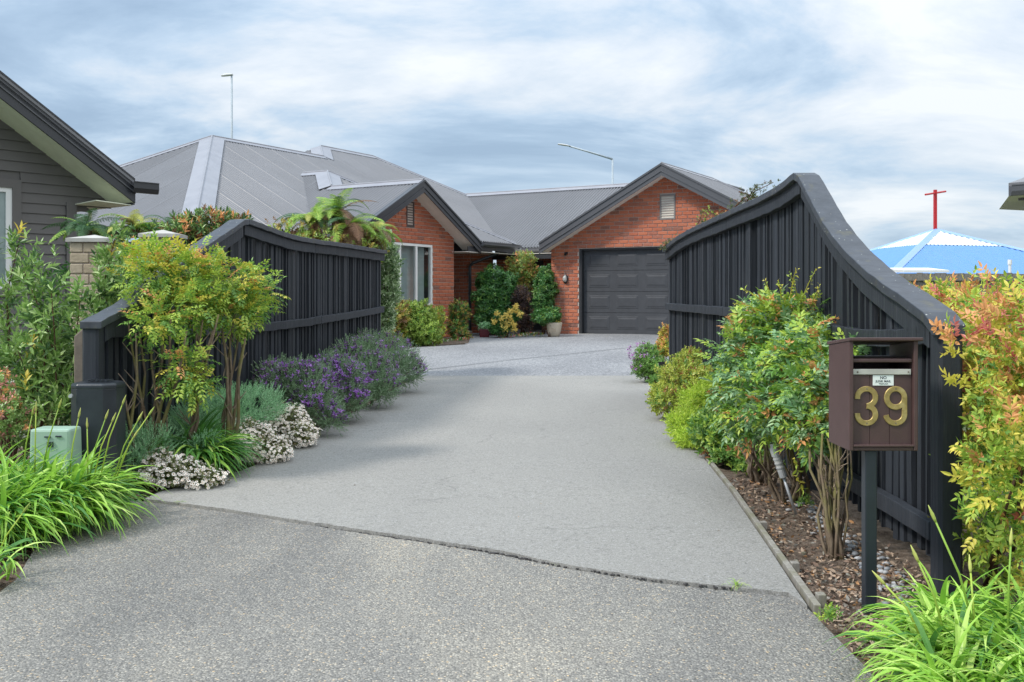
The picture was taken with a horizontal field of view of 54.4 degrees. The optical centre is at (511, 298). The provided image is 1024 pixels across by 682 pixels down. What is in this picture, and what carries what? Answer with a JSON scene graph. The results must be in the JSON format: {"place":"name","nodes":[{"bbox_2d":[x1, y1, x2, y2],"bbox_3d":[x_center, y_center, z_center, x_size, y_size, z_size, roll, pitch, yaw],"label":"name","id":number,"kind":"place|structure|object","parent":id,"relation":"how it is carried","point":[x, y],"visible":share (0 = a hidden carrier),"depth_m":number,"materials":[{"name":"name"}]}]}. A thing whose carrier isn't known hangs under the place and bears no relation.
{"place":"outdoors","nodes":[
{"label":"outdoors","id":0,"kind":"place"},
{"bbox_2d":[138,230,187,279],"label":"block pillar","id":1,"kind":"structure","parent":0,"point":[162,233],"depth_m":9.91,"materials":[{"name":"grey concrete"}]},
{"bbox_2d":[0,383,404,591],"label":"garden soil","id":2,"kind":"structure","parent":0,"point":[21,560],"depth_m":4.89,"materials":[{"name":"brown soil"}]},
{"bbox_2d":[0,366,39,468],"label":"shrub","id":3,"kind":"object","parent":2,"relation":"on","point":[6,389],"visible":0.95,"depth_m":6.01,"materials":[{"name":"green plant"}]},
{"bbox_2d":[0,502,58,580],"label":"agapanthus","id":4,"kind":"object","parent":2,"relation":"on","point":[11,564],"visible":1,"depth_m":4.14,"materials":[{"name":"green plant"}]},
{"bbox_2d":[0,220,105,466],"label":"leafy shrub","id":5,"kind":"object","parent":2,"relation":"on","point":[49,354],"visible":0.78,"depth_m":6.34,"materials":[{"name":"green plant"}]},
{"bbox_2d":[30,426,81,471],"bbox_3d":[-2.560,0.948,5.589,0.234,0.446,0.182,0,0,0],"label":"utility box","id":6,"kind":"object","parent":2,"relation":"on","point":[61,438],"visible":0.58,"depth_m":5.51,"materials":[{"name":"green plastic"}]},
{"bbox_2d":[74,330,81,382],"bbox_3d":[-2.658,0.696,6.210,0.075,1.051,0.180,0,0,0],"label":"stone post","id":7,"kind":"object","parent":2,"relation":"on","point":[78,357],"visible":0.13,"depth_m":6.12,"materials":[{"name":"beige stone"}]},
{"bbox_2d":[0,395,172,556],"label":"agapanthus","id":8,"kind":"object","parent":2,"relation":"on","point":[70,498],"visible":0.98,"depth_m":4.92,"materials":[{"name":"green plant"}]},
{"bbox_2d":[52,219,141,422],"bbox_3d":[-2.999,0.271,7.570,0.961,1.721,0.968,0,0,0],"label":"leafy shrub","id":9,"kind":"object","parent":2,"relation":"on","point":[106,284],"visible":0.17,"depth_m":7.29,"materials":[{"name":"green plant"}]},
{"bbox_2d":[126,416,185,481],"bbox_3d":[-2.278,0.950,6.189,0.440,0.463,0.498,0,0,41],"label":"grey santolina","id":10,"kind":"object","parent":2,"relation":"on","point":[139,449],"visible":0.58,"depth_m":6.11,"materials":[{"name":"plant"}]},
{"bbox_2d":[136,446,231,490],"bbox_3d":[-1.999,1.033,6.042,0.569,0.260,0.406,0,0,0],"label":"daisy mound","id":11,"kind":"object","parent":2,"relation":"on","point":[191,476],"visible":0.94,"depth_m":5.97,"materials":[{"name":"white plant"}]},
{"bbox_2d":[98,230,289,485],"bbox_3d":[-2.046,0.343,6.595,1.300,1.608,1.069,0,0,-43],"label":"nandina shrub","id":12,"kind":"object","parent":2,"relation":"on","point":[189,292],"visible":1,"depth_m":6.45,"materials":[{"name":"green plant"}]},
{"bbox_2d":[126,404,269,490],"bbox_3d":[-2.062,0.936,6.462,1.041,0.508,1.018,0,0,-38],"label":"agapanthus","id":13,"kind":"object","parent":2,"relation":"on","point":[212,455],"visible":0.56,"depth_m":6.34,"materials":[{"name":"green plant"}]},
{"bbox_2d":[180,428,224,458],"bbox_3d":[-1.985,0.975,6.389,0.314,0.289,0.332,0,0,0],"label":"grey santolina","id":14,"kind":"object","parent":2,"relation":"on","point":[203,434],"visible":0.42,"depth_m":6.36,"materials":[{"name":"plant"}]},
{"bbox_2d":[154,203,252,246],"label":"background shrub","id":15,"kind":"object","parent":2,"relation":"on","point":[190,226],"visible":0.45,"depth_m":10.71,"materials":[{"name":"green plant"}]},
{"bbox_2d":[166,380,297,437],"bbox_3d":[-2.063,0.832,7.192,0.691,0.466,1.188,0,0,23],"label":"grey santolina","id":16,"kind":"object","parent":2,"relation":"on","point":[214,403],"visible":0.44,"depth_m":7.21,"materials":[{"name":"plant"}]},
{"bbox_2d":[224,415,296,468],"bbox_3d":[-1.802,0.986,6.944,0.573,0.335,0.567,0,0,-23],"label":"daisy mound","id":17,"kind":"object","parent":2,"relation":"on","point":[277,446],"visible":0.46,"depth_m":6.84,"materials":[{"name":"white plant"}]},
{"bbox_2d":[260,399,321,447],"bbox_3d":[-1.671,0.944,7.587,0.518,0.357,0.431,0,0,20],"label":"daisy mound","id":18,"kind":"object","parent":2,"relation":"on","point":[294,427],"visible":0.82,"depth_m":7.47,"materials":[{"name":"white plant"}]},
{"bbox_2d":[251,352,353,437],"bbox_3d":[-1.749,0.796,8.287,1.204,0.696,0.722,0,0,33],"label":"lavender bush","id":19,"kind":"object","parent":2,"relation":"on","point":[298,388],"visible":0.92,"depth_m":8.11,"materials":[{"name":"purple plant"}]},
{"bbox_2d":[264,214,389,262],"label":"background shrub","id":20,"kind":"object","parent":2,"relation":"on","point":[307,233],"visible":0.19,"depth_m":12.53,"materials":[{"name":"green leaves"},{"name":"twig"}]},
{"bbox_2d":[311,347,377,421],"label":"lavender bush","id":21,"kind":"object","parent":2,"relation":"on","point":[354,389],"visible":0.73,"depth_m":8.85,"materials":[{"name":"purple plant"}]},
{"bbox_2d":[329,330,405,409],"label":"lavender bush","id":22,"kind":"object","parent":2,"relation":"on","point":[382,365],"visible":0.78,"depth_m":9.91,"materials":[{"name":"plant"}]},
{"bbox_2d":[352,326,428,391],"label":"lavender bush","id":23,"kind":"object","parent":2,"relation":"on","point":[395,348],"visible":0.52,"depth_m":11.23,"materials":[{"name":"green plant"}]},
{"bbox_2d":[49,336,470,383],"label":"garden soil","id":24,"kind":"structure","parent":0,"point":[457,342],"depth_m":20.90,"materials":[{"name":"brown soil"}]},
{"bbox_2d":[383,299,411,346],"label":"rounded bush","id":25,"kind":"object","parent":24,"relation":"on","point":[403,307],"visible":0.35,"depth_m":19.91,"materials":[{"name":"plant"}]},
{"bbox_2d":[396,298,443,346],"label":"rounded bush","id":26,"kind":"object","parent":24,"relation":"on","point":[422,329],"visible":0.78,"depth_m":20.18,"materials":[{"name":"green plant"}]},
{"bbox_2d":[432,305,447,343],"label":"upright shrub","id":27,"kind":"object","parent":24,"relation":"on","point":[441,318],"visible":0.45,"depth_m":20.93,"materials":[{"name":"green plant"}]},
{"bbox_2d":[432,337,468,343],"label":"bedding flowers","id":28,"kind":"object","parent":24,"relation":"on","point":[447,339],"visible":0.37,"depth_m":21.37,"materials":[{"name":"green plant"}]},
{"bbox_2d":[445,297,473,339],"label":"upright shrub","id":29,"kind":"object","parent":24,"relation":"on","point":[458,314],"visible":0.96,"depth_m":22.41,"materials":[{"name":"green plant"}]},
{"bbox_2d":[0,500,876,681],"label":"driveway apron","id":30,"kind":"object","parent":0,"point":[175,593],"visible":0.86,"depth_m":3.67,"materials":[{"name":"grey concrete"}]},
{"bbox_2d":[305,524,731,588],"bbox_3d":[-0.604,1.169,4.848,3.419,0.010,0.090,0,0,30],"label":"joint grit","id":31,"kind":"object","parent":30,"relation":"on","point":[525,558],"visible":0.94,"depth_m":4.47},
{"bbox_2d":[144,376,806,608],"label":"driveway","id":32,"kind":"structure","parent":0,"point":[602,474],"depth_m":6.03,"materials":[{"name":"concrete"}]},
{"bbox_2d":[646,374,664,392],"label":"shrub","id":33,"kind":"object","parent":32,"relation":"on","point":[654,378],"visible":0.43,"depth_m":9.98,"materials":[{"name":"green plant"}]},
{"bbox_2d":[728,578,751,590],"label":"weed","id":34,"kind":"object","parent":32,"relation":"on","point":[736,583],"visible":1,"depth_m":4.03,"materials":[{"name":"green plant"}]},
{"bbox_2d":[0,0,1023,266],"label":"sky","id":35,"kind":"structure","parent":0,"point":[891,103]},
{"bbox_2d":[2,363,1023,521],"bbox_3d":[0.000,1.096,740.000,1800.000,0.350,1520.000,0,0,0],"label":"ground","id":36,"kind":"structure","parent":0,"point":[657,379],"depth_m":6.93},
{"bbox_2d":[0,71,158,369],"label":"weatherboard house","id":37,"kind":"structure","parent":36,"relation":"on","point":[52,165],"depth_m":14.02,"materials":[{"name":"grey paint"}]},
{"bbox_2d":[0,187,11,288],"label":"window","id":38,"kind":"structure","parent":37,"relation":"in","point":[5,193],"depth_m":13.76,"materials":[{"name":"white glass"}]},
{"bbox_2d":[40,208,123,242],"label":"tree fern","id":39,"kind":"object","parent":36,"relation":"on","point":[87,227],"visible":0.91,"depth_m":11.74,"materials":[{"name":"green plant"}]},
{"bbox_2d":[65,235,118,373],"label":"block pillar","id":40,"kind":"structure","parent":36,"relation":"on","point":[80,251],"depth_m":9.41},
{"bbox_2d":[118,238,140,286],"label":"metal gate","id":41,"kind":"structure","parent":40,"relation":"attached to","point":[131,247],"depth_m":9.69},
{"bbox_2d":[68,379,125,496],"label":"utility pillar","id":42,"kind":"structure","parent":36,"relation":"on","point":[94,400],"depth_m":5.72,"materials":[{"name":"metal"}]},
{"bbox_2d":[97,209,161,236],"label":"tree fern","id":43,"kind":"object","parent":36,"relation":"on","point":[130,220],"visible":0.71,"depth_m":11.93,"materials":[{"name":"green plant"}]},
{"bbox_2d":[52,208,211,286],"bbox_3d":[-3.794,0.019,11.816,3.020,2.177,1.963,0,0,0],"label":"background shrub","id":44,"kind":"object","parent":36,"relation":"on","point":[60,271],"visible":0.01,"depth_m":11.53,"materials":[{"name":"green plant"}]},
{"bbox_2d":[139,215,207,232],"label":"tree fern","id":45,"kind":"object","parent":36,"relation":"on","point":[168,220],"visible":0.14,"depth_m":12.03,"materials":[{"name":"plant"}]},
{"bbox_2d":[221,73,232,138],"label":"street lamp","id":46,"kind":"object","parent":36,"relation":"on","point":[227,74],"visible":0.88,"depth_m":59.94,"materials":[{"name":"grey metal"}]},
{"bbox_2d":[80,219,386,461],"bbox_3d":[-2.085,0.298,9.237,0.156,1.899,6.664,0,0,8],"label":"timber fence","id":47,"kind":"object","parent":36,"relation":"on","point":[331,290],"visible":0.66,"depth_m":8.87,"materials":[{"name":"black wood"}]},
{"bbox_2d":[276,188,385,249],"bbox_3d":[-2.322,-0.168,12.855,1.471,2.476,1.208,0,0,0],"label":"tree fern","id":48,"kind":"object","parent":36,"relation":"on","point":[337,214],"visible":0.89,"depth_m":12.77,"materials":[{"name":"green plant"}]},
{"bbox_2d":[358,219,402,248],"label":"tree fern","id":49,"kind":"object","parent":36,"relation":"on","point":[386,236],"visible":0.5,"depth_m":13.13,"materials":[{"name":"green plant"}]},
{"bbox_2d":[558,143,613,183],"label":"street lamp","id":50,"kind":"object","parent":36,"relation":"on","point":[607,157],"visible":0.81,"depth_m":45.96,"materials":[{"name":"grey metal"}]},
{"bbox_2d":[654,322,668,359],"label":"orange shrub","id":51,"kind":"object","parent":36,"relation":"on","point":[662,342],"visible":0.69,"depth_m":12.80,"materials":[{"name":"plant"}]},
{"bbox_2d":[662,173,964,598],"bbox_3d":[1.773,0.251,7.590,0.219,2.040,7.302,0,0,0],"label":"timber fence","id":52,"kind":"object","parent":36,"relation":"on","point":[780,232],"visible":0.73,"depth_m":5.23,"materials":[{"name":"black wood"}]},
{"bbox_2d":[659,234,679,250],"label":"fence creeper","id":53,"kind":"object","parent":52,"relation":"attached to","point":[666,243],"visible":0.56,"depth_m":10.99,"materials":[{"name":"green plant"}]},
{"bbox_2d":[690,205,725,225],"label":"fence creeper","id":54,"kind":"object","parent":52,"relation":"attached to","point":[704,211],"visible":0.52,"depth_m":9.76,"materials":[{"name":"green plant"}]},
{"bbox_2d":[727,179,778,208],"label":"fence creeper","id":55,"kind":"object","parent":52,"relation":"attached to","point":[752,194],"visible":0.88,"depth_m":8.47,"materials":[{"name":"plant"}]},
{"bbox_2d":[891,268,948,273],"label":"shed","id":56,"kind":"structure","parent":36,"relation":"on","point":[916,270],"depth_m":25.40,"materials":[{"name":"white metal"}]},
{"bbox_2d":[870,190,1023,273],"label":"blue roofed hall","id":57,"kind":"structure","parent":36,"relation":"on","point":[935,247],"depth_m":39.84,"materials":[{"name":"blue metal"}]},
{"bbox_2d":[899,273,1023,352],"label":"paling fence","id":58,"kind":"object","parent":36,"relation":"on","point":[920,278],"visible":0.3,"depth_m":16.99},
{"bbox_2d":[1008,260,1011,272],"bbox_3d":[10.003,0.047,20.000,0.081,1.648,0.084,0,0,0],"label":"white pipe","id":59,"kind":"object","parent":36,"relation":"on","point":[1009,266],"visible":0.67,"depth_m":19.98,"materials":[{"name":"white plastic"}]},
{"bbox_2d":[999,177,1023,210],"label":"neighbour house","id":60,"kind":"structure","parent":36,"relation":"on","point":[1014,200],"depth_m":12.11,"materials":[{"name":"grey paint"}]},
{"bbox_2d":[384,329,668,380],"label":"forecourt","id":61,"kind":"structure","parent":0,"point":[491,349],"depth_m":17.09,"materials":[{"name":"grey concrete"}]},
{"bbox_2d":[362,226,405,340],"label":"column shrub","id":62,"kind":"object","parent":61,"relation":"on","point":[391,295],"visible":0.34,"depth_m":13.58,"materials":[{"name":"green plant"}]},
{"bbox_2d":[77,135,750,336],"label":"brick house","id":63,"kind":"structure","parent":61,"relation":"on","point":[597,247],"depth_m":23.38,"materials":[{"name":"red ceramic"}]},
{"bbox_2d":[383,242,431,304],"bbox_3d":[-2.469,-0.537,22.344,0.370,1.390,1.870,0,0,31],"label":"window","id":64,"kind":"structure","parent":63,"relation":"in","point":[416,279],"depth_m":22.63,"materials":[{"name":"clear glass"}]},
{"bbox_2d":[531,260,543,329],"bbox_3d":[0.700,-0.093,27.129,0.390,1.905,0.040,0,0,31],"label":"front door","id":65,"kind":"structure","parent":63,"relation":"in","point":[537,326],"depth_m":27.11,"materials":[{"name":"metal"}]},
{"bbox_2d":[584,249,668,334],"bbox_3d":[3.656,-0.164,22.900,4.559,2.048,0.099,0,0,31],"label":"garage door","id":66,"kind":"structure","parent":63,"relation":"in","point":[626,291],"depth_m":23.43,"materials":[{"name":"grey metal"}]},
{"bbox_2d":[479,329,489,336],"bbox_3d":[-0.643,0.809,23.300,0.248,0.190,0.248,0,0,0],"label":"plant pot","id":67,"kind":"object","parent":61,"relation":"on","point":[484,332],"visible":0.92,"depth_m":23.18,"materials":[{"name":"red ceramic"}]},
{"bbox_2d":[478,321,489,330],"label":"succulent","id":68,"kind":"object","parent":67,"relation":"in","point":[481,325],"visible":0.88,"depth_m":23.25,"materials":[{"name":"green plant"}]},
{"bbox_2d":[470,262,521,334],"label":"glossy shrub","id":69,"kind":"object","parent":61,"relation":"on","point":[493,294],"visible":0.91,"depth_m":23.93,"materials":[{"name":"green plant"}]},
{"bbox_2d":[485,303,523,336],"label":"yellow rhododendron","id":70,"kind":"object","parent":61,"relation":"on","point":[503,324],"visible":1,"depth_m":22.76,"materials":[{"name":"yellow plant"}]},
{"bbox_2d":[494,332,543,337],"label":"bedding flowers","id":71,"kind":"object","parent":61,"relation":"on","point":[526,334],"visible":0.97,"depth_m":23.11,"materials":[{"name":"green plant"}]},
{"bbox_2d":[503,250,538,332],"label":"tall golden shrub","id":72,"kind":"object","parent":61,"relation":"on","point":[525,265],"visible":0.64,"depth_m":24.87,"materials":[{"name":"green plant"}]},
{"bbox_2d":[510,284,536,332],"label":"plum shrub","id":73,"kind":"object","parent":61,"relation":"on","point":[520,296],"visible":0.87,"depth_m":23.75,"materials":[{"name":"plant"}]},
{"bbox_2d":[427,347,628,369],"bbox_3d":[0.786,0.964,17.006,0.174,0.133,6.608,0,0,39],"label":"control joint","id":74,"kind":"object","parent":61,"relation":"on","point":[521,358],"visible":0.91,"depth_m":16.24,"materials":[{"name":"grey concrete"}]},
{"bbox_2d":[526,263,558,333],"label":"glossy shrub","id":75,"kind":"object","parent":61,"relation":"on","point":[544,285],"visible":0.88,"depth_m":23.98,"materials":[{"name":"green plant"}]},
{"bbox_2d":[529,306,561,336],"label":"glossy shrub","id":76,"kind":"object","parent":61,"relation":"on","point":[544,316],"visible":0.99,"depth_m":22.71,"materials":[{"name":"green plant"}]},
{"bbox_2d":[546,322,561,336],"bbox_3d":[0.969,0.716,22.900,0.376,0.325,0.376,0,0,0],"label":"plant pot","id":77,"kind":"object","parent":61,"relation":"on","point":[554,329],"visible":0.88,"depth_m":22.77,"materials":[{"name":"beige ceramic"}]},
{"bbox_2d":[683,417,1022,681],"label":"garden soil","id":78,"kind":"structure","parent":0,"point":[797,538],"depth_m":4.57,"materials":[{"name":"brown soil"}]},
{"bbox_2d":[627,340,668,381],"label":"purple daisy bush","id":79,"kind":"object","parent":78,"relation":"on","point":[644,362],"visible":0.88,"depth_m":12.21,"materials":[{"name":"plant"}]},
{"bbox_2d":[659,356,665,366],"bbox_3d":[1.754,0.867,11.595,0.085,0.387,0.017,0,0,0],"label":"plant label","id":80,"kind":"object","parent":78,"relation":"on","point":[662,363],"visible":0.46,"depth_m":11.59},
{"bbox_2d":[645,345,716,418],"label":"azalea bush","id":81,"kind":"object","parent":78,"relation":"on","point":[682,369],"visible":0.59,"depth_m":8.98,"materials":[{"name":"green plant"}]},
{"bbox_2d":[661,370,730,452],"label":"lime bush","id":82,"kind":"object","parent":78,"relation":"on","point":[676,421],"visible":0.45,"depth_m":7.66,"materials":[{"name":"green plant"}]},
{"bbox_2d":[685,404,785,475],"bbox_3d":[1.500,0.971,6.910,0.463,0.427,0.982,0,0,-17],"label":"shrub","id":83,"kind":"object","parent":78,"relation":"on","point":[709,439],"visible":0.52,"depth_m":6.86,"materials":[{"name":"green plant"}]},
{"bbox_2d":[735,462,747,470],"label":"seedling","id":84,"kind":"object","parent":78,"relation":"on","point":[742,464],"visible":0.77,"depth_m":6.48,"materials":[{"name":"green plant"}]},
{"bbox_2d":[668,402,826,617],"bbox_3d":[1.464,1.123,8.114,0.086,0.213,8.754,0,0,4],"label":"timber edging","id":85,"kind":"object","parent":78,"relation":"on","point":[791,569],"visible":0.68,"depth_m":4.39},
{"bbox_2d":[695,267,869,560],"bbox_3d":[1.504,0.539,5.487,0.813,1.433,1.811,0,0,0],"label":"nandina shrub","id":86,"kind":"object","parent":78,"relation":"on","point":[775,378],"visible":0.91,"depth_m":5.32,"materials":[{"name":"green plant"}]},
{"bbox_2d":[769,441,796,514],"bbox_3d":[1.441,0.958,5.300,0.157,0.390,0.049,0,0,0],"label":"garden light","id":87,"kind":"object","parent":78,"relation":"on","point":[780,466],"visible":0.98,"depth_m":5.29,"materials":[{"name":"metal"}]},
{"bbox_2d":[795,493,814,506],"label":"seedling","id":88,"kind":"object","parent":78,"relation":"on","point":[806,499],"visible":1,"depth_m":5.46,"materials":[{"name":"green plant"}]},
{"bbox_2d":[813,601,843,621],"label":"seedling","id":89,"kind":"object","parent":78,"relation":"on","point":[830,613],"visible":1,"depth_m":3.57,"materials":[{"name":"green plant"}]},
{"bbox_2d":[827,337,922,616],"bbox_3d":[1.398,0.699,3.850,0.276,1.105,0.269,0,0,0],"label":"letterbox","id":90,"kind":"object","parent":78,"relation":"on","point":[873,404],"visible":0.99,"depth_m":3.75,"materials":[{"name":"metal"}]},
{"bbox_2d":[824,505,1023,681],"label":"agapanthus","id":91,"kind":"object","parent":78,"relation":"on","point":[959,635],"visible":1,"depth_m":2.97,"materials":[{"name":"green plant"}]},
{"bbox_2d":[910,261,1023,601],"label":"nandina hedge","id":92,"kind":"object","parent":78,"relation":"on","point":[993,348],"visible":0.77,"depth_m":3.78,"materials":[{"name":"green plant"}]}
]}

